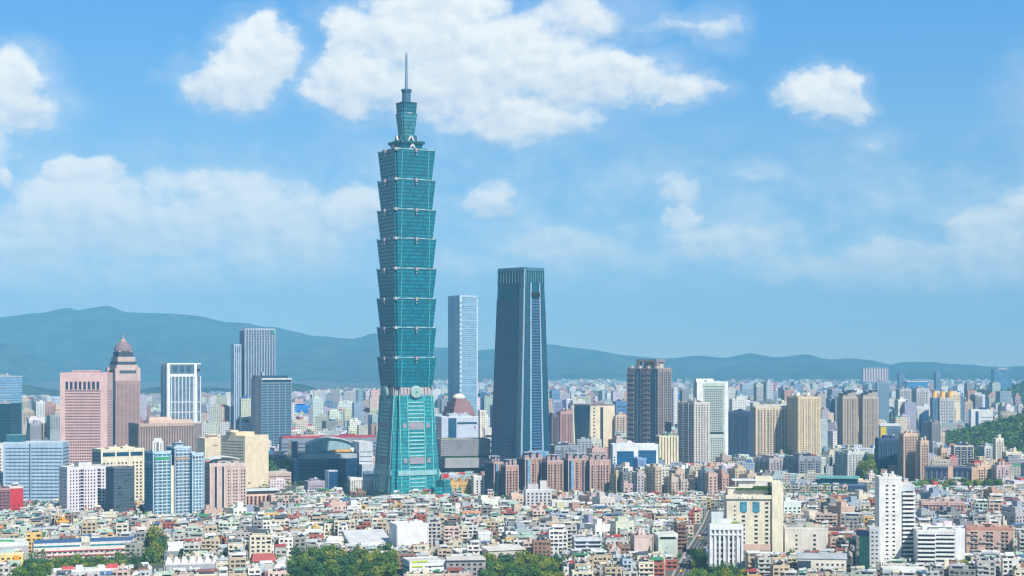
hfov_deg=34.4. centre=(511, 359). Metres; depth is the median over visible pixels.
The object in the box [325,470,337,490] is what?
navy slab
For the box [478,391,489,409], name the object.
tower
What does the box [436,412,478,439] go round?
grey white office
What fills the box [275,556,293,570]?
white gabled wall building
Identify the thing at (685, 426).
window
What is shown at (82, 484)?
apartment block
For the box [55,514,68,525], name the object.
orange house
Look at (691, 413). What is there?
window
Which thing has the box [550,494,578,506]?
white lift block
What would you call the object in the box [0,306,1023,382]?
mountains
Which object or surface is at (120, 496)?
planted block
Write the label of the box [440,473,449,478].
red sign kiosk
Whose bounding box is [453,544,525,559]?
angled hall
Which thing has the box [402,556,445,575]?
signboard building
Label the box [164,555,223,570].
sawtooth hall
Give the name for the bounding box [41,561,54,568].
tree
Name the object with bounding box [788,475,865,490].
navy hall
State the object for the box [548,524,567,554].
apartment building
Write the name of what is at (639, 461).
shaded blue block
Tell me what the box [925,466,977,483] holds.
long peach block
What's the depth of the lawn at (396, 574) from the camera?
1218.41 m
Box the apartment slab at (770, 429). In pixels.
[751,404,786,454]
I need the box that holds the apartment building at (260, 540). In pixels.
[249,529,271,564]
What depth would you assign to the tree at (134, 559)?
1255.21 m
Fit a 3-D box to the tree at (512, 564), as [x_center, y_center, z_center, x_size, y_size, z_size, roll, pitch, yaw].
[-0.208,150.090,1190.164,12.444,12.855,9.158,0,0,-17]
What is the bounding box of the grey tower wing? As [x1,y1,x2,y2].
[231,344,240,430]
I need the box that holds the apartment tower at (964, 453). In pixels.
[951,441,973,465]
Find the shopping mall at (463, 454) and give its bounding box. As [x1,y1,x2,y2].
[437,437,489,474]
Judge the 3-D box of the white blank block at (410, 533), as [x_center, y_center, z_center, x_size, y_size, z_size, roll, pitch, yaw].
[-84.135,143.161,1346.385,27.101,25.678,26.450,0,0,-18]
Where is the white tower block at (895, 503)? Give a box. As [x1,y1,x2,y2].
[875,471,915,565]
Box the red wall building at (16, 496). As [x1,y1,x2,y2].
[7,481,22,510]
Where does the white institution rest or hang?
on the ground at (226, 385)
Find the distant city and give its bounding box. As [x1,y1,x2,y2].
[22,378,1023,490]
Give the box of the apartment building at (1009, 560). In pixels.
[1001,552,1018,575]
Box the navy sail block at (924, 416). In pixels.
[919,410,928,435]
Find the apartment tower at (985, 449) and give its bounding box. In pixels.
[977,442,991,458]
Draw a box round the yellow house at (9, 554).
[0,547,22,564]
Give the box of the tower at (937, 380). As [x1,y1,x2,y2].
[934,371,940,390]
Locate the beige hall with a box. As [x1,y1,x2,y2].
[196,433,220,460]
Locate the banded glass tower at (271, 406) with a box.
[251,372,291,445]
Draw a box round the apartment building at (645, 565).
[637,556,653,575]
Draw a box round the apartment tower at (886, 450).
[875,434,898,475]
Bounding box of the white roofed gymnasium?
[342,529,390,547]
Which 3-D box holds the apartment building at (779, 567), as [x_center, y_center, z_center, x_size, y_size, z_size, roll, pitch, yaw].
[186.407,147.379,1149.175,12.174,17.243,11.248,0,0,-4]
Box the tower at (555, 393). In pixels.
[549,388,559,399]
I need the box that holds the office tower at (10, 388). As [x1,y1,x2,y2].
[0,373,22,402]
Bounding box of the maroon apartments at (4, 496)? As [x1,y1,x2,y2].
[0,484,10,510]
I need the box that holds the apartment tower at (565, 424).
[556,407,571,443]
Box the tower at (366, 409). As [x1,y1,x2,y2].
[363,406,369,412]
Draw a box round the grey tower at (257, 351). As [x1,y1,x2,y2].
[240,328,274,397]
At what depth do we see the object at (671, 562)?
1228.86 m
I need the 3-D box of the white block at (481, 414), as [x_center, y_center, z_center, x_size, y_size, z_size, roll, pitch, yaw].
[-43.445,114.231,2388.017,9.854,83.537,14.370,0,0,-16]
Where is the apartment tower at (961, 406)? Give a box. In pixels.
[957,390,962,421]
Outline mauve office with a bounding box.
[304,477,324,491]
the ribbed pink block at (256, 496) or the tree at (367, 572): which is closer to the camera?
the tree at (367, 572)
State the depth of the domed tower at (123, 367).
2329.86 m
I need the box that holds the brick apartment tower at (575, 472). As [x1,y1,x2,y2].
[561,452,588,493]
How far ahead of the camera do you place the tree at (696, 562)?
1229.30 m
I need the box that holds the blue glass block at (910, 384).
[902,380,927,388]
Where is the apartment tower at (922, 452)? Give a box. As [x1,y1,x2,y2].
[916,436,928,479]
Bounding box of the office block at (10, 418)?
[0,400,21,442]
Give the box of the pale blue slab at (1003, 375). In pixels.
[991,367,1011,388]
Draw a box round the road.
[674,510,717,575]
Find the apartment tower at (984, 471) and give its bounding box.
[974,460,991,483]
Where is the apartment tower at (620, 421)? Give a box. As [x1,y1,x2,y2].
[614,412,625,434]
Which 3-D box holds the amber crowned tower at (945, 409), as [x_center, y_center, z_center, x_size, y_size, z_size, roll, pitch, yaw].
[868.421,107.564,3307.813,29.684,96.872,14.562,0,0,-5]
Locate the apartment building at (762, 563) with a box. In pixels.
[754,554,770,575]
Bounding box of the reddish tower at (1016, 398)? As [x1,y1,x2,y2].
[1013,393,1020,404]
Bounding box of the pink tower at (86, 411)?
[60,370,112,464]
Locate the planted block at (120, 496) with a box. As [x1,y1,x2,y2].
[106,466,134,511]
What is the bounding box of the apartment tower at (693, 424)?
[677,398,709,463]
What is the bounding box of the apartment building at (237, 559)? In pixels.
[228,551,245,570]
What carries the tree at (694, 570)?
on the ground at (226, 385)
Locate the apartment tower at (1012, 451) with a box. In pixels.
[1002,447,1021,458]
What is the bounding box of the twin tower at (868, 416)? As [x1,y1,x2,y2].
[859,390,878,447]
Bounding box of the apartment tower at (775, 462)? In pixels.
[755,453,783,472]
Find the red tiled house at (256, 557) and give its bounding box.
[250,553,276,564]
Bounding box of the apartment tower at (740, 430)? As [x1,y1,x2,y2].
[728,408,752,456]
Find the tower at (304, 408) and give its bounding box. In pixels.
[295,403,309,415]
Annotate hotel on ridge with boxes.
[862,367,887,381]
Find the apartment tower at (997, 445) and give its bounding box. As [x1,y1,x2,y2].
[992,434,1003,461]
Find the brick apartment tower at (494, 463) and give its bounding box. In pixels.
[485,455,502,496]
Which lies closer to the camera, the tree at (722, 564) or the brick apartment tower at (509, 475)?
the tree at (722, 564)
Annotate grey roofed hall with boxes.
[797,552,846,571]
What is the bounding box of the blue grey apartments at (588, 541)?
[572,531,601,551]
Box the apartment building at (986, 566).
[975,555,995,575]
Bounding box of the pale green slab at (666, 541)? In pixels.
[653,531,677,557]
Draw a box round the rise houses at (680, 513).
[0,477,1023,575]
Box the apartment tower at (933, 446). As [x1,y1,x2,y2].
[929,441,937,453]
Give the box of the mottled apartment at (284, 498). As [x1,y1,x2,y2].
[268,489,299,504]
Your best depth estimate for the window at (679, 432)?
2303.41 m
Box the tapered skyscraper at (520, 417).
[491,267,549,461]
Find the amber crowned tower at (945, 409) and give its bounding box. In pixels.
[938,389,953,422]
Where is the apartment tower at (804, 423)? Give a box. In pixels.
[787,392,820,454]
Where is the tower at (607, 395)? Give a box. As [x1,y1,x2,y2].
[605,392,610,400]
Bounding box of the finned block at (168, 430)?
[128,417,201,451]
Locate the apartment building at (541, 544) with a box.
[532,535,550,556]
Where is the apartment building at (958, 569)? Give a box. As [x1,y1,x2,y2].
[947,562,975,575]
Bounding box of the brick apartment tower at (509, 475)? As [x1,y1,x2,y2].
[501,459,518,496]
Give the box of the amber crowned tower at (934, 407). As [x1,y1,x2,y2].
[930,390,937,420]
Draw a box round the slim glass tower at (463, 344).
[448,295,477,415]
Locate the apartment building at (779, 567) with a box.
[770,559,789,575]
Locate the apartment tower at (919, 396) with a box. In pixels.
[912,386,927,405]
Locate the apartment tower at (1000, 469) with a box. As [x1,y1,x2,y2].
[992,461,1009,484]
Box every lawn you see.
[48,560,119,567]
[144,556,163,564]
[298,560,399,575]
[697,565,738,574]
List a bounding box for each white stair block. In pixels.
[471,475,484,495]
[867,525,879,566]
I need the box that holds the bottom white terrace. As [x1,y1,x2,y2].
[51,562,151,575]
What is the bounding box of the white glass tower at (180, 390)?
[161,363,200,422]
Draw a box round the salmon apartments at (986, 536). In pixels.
[965,521,1012,552]
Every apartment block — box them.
[59,461,109,510]
[144,438,173,513]
[166,440,190,513]
[190,451,203,513]
[204,455,246,510]
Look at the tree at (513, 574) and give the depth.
1139.02 m
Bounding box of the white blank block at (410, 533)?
[389,519,428,548]
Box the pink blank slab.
[630,528,650,552]
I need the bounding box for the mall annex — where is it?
[350,440,374,476]
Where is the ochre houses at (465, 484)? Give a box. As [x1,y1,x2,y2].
[443,478,470,493]
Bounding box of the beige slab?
[221,430,268,487]
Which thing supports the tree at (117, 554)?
on the ground at (226, 385)
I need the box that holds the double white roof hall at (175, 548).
[163,541,200,559]
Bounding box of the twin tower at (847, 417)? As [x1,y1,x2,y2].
[837,390,857,445]
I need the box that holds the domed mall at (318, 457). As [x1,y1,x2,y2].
[287,436,358,484]
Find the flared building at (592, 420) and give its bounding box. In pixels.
[570,397,614,447]
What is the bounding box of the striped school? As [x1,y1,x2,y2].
[32,536,137,558]
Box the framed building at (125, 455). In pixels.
[92,444,143,500]
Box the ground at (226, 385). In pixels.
[22,381,893,575]
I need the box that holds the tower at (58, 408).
[53,402,59,414]
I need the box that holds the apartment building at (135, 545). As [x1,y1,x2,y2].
[125,538,145,559]
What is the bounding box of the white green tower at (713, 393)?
[693,379,727,461]
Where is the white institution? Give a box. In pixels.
[969,407,992,426]
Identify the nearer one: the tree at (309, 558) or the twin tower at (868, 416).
the tree at (309, 558)
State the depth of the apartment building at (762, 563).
1163.63 m
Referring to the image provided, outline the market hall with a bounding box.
[0,537,28,556]
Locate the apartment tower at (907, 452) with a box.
[899,430,917,480]
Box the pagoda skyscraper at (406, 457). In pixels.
[371,53,451,495]
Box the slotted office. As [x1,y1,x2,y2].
[347,476,373,493]
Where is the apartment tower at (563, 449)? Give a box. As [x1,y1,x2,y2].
[550,441,577,459]
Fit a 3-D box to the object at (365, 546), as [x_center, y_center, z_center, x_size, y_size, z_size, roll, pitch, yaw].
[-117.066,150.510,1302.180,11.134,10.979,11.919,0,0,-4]
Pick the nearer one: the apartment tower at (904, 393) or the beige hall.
the beige hall
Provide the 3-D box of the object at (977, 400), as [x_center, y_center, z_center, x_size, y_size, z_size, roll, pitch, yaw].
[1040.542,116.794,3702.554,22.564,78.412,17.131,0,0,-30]
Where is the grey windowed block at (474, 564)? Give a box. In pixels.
[445,556,485,575]
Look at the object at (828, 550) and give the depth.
1237.60 m
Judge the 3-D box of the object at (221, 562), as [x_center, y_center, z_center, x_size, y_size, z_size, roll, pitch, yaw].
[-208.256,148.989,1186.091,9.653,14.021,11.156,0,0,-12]
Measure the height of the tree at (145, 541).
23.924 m
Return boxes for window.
[60,470,65,508]
[65,407,99,464]
[70,498,103,509]
[108,390,111,446]
[117,407,137,445]
[145,457,151,510]
[204,470,208,503]
[628,372,635,441]
[641,372,645,442]
[650,372,656,442]
[668,372,670,432]
[678,426,681,461]
[684,404,686,461]
[690,405,692,462]
[710,412,722,430]
[753,410,753,453]
[776,419,780,451]
[790,399,791,454]
[796,399,797,452]
[812,411,817,454]
[840,399,840,444]
[842,399,842,444]
[862,399,862,447]
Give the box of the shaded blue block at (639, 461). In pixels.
[634,457,646,470]
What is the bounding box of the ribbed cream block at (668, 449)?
[655,431,678,463]
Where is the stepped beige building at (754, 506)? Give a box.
[724,476,782,551]
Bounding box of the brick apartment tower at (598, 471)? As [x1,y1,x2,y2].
[587,453,610,492]
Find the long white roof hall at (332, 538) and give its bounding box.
[326,536,346,545]
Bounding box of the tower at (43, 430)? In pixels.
[41,422,46,439]
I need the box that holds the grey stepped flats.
[524,480,551,506]
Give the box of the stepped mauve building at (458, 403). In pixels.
[442,393,474,415]
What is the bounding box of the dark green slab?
[856,530,868,568]
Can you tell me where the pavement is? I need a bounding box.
[671,510,708,575]
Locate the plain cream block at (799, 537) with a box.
[783,522,827,552]
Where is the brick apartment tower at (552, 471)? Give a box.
[542,454,562,491]
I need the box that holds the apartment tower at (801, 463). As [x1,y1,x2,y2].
[784,451,820,473]
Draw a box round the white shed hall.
[880,566,927,573]
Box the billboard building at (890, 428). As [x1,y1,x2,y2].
[879,423,900,436]
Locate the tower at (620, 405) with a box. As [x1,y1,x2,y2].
[613,399,626,414]
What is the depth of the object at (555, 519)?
1434.66 m
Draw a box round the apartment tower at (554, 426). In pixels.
[549,411,558,443]
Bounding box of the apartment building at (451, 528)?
[443,520,459,543]
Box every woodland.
[1,478,1016,564]
[918,411,1023,458]
[973,380,1023,404]
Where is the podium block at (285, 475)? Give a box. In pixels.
[269,471,290,485]
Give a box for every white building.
[0,443,2,486]
[708,512,742,569]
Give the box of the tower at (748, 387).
[740,383,752,399]
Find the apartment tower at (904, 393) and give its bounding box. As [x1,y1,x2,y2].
[896,387,911,401]
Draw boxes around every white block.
[476,530,490,540]
[477,410,486,437]
[483,427,491,458]
[913,523,964,565]
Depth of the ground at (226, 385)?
9725.19 m
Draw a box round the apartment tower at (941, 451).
[936,444,946,458]
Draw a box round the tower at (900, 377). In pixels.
[897,372,904,387]
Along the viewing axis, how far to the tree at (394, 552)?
1266.72 m
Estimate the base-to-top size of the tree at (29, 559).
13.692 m
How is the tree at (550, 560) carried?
on the ground at (226, 385)
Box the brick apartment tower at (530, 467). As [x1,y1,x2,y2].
[517,451,544,489]
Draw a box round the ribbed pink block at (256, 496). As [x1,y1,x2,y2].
[247,488,279,505]
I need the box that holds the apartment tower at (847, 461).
[835,447,866,476]
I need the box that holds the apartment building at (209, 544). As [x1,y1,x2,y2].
[200,535,219,553]
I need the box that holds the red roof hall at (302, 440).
[279,434,376,453]
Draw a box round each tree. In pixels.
[7,564,29,575]
[22,555,37,565]
[23,563,34,575]
[29,557,46,564]
[31,569,46,575]
[33,563,52,575]
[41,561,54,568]
[55,561,61,567]
[59,556,70,563]
[72,559,79,566]
[96,554,105,561]
[114,551,122,558]
[130,554,140,563]
[144,529,149,559]
[145,547,158,563]
[146,521,162,546]
[150,541,163,562]
[154,530,168,561]
[269,454,280,463]
[269,459,276,467]
[269,464,275,470]
[274,456,286,468]
[285,555,306,568]
[287,565,297,575]
[290,545,304,556]
[295,567,308,575]
[301,559,321,575]
[305,556,315,563]
[307,546,324,561]
[313,551,328,563]
[313,571,323,575]
[314,562,328,573]
[321,565,339,575]
[322,544,337,554]
[323,559,338,566]
[324,550,342,559]
[334,555,345,565]
[338,564,349,575]
[339,554,358,567]
[346,563,357,574]
[347,552,357,559]
[353,547,368,558]
[358,558,370,573]
[361,552,376,565]
[362,570,375,575]
[369,565,385,575]
[370,548,380,560]
[370,561,378,568]
[374,550,392,561]
[378,541,393,550]
[379,553,395,563]
[381,560,398,575]
[390,548,398,560]
[477,567,494,575]
[484,552,496,560]
[486,561,498,568]
[486,566,497,573]
[493,561,505,575]
[495,558,507,566]
[501,566,514,575]
[502,553,514,562]
[505,561,518,570]
[506,572,519,575]
[513,555,524,566]
[513,567,526,575]
[514,549,529,565]
[519,566,527,571]
[523,552,538,564]
[526,563,540,574]
[532,567,543,575]
[537,560,550,571]
[540,570,555,575]
[541,557,554,564]
[545,563,559,572]
[551,553,559,561]
[551,561,561,570]
[553,570,564,575]
[685,571,696,575]
[690,548,702,559]
[690,558,700,567]
[690,567,698,573]
[695,569,705,575]
[699,556,707,565]
[707,563,720,572]
[713,569,722,575]
[716,561,725,569]
[720,566,732,572]
[721,571,729,575]
[728,562,738,574]
[738,570,745,575]
[857,460,869,478]
[864,458,875,469]
[868,465,877,474]
[923,477,936,482]
[960,477,968,484]
[964,480,973,487]
[973,479,982,486]
[981,480,989,487]
[989,478,1003,485]
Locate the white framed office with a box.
[610,441,658,470]
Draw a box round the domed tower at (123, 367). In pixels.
[106,335,139,446]
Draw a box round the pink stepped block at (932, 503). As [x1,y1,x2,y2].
[919,494,964,512]
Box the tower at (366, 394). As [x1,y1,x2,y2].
[363,389,371,401]
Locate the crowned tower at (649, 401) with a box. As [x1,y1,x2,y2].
[627,359,671,442]
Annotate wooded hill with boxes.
[22,383,317,395]
[948,421,1023,453]

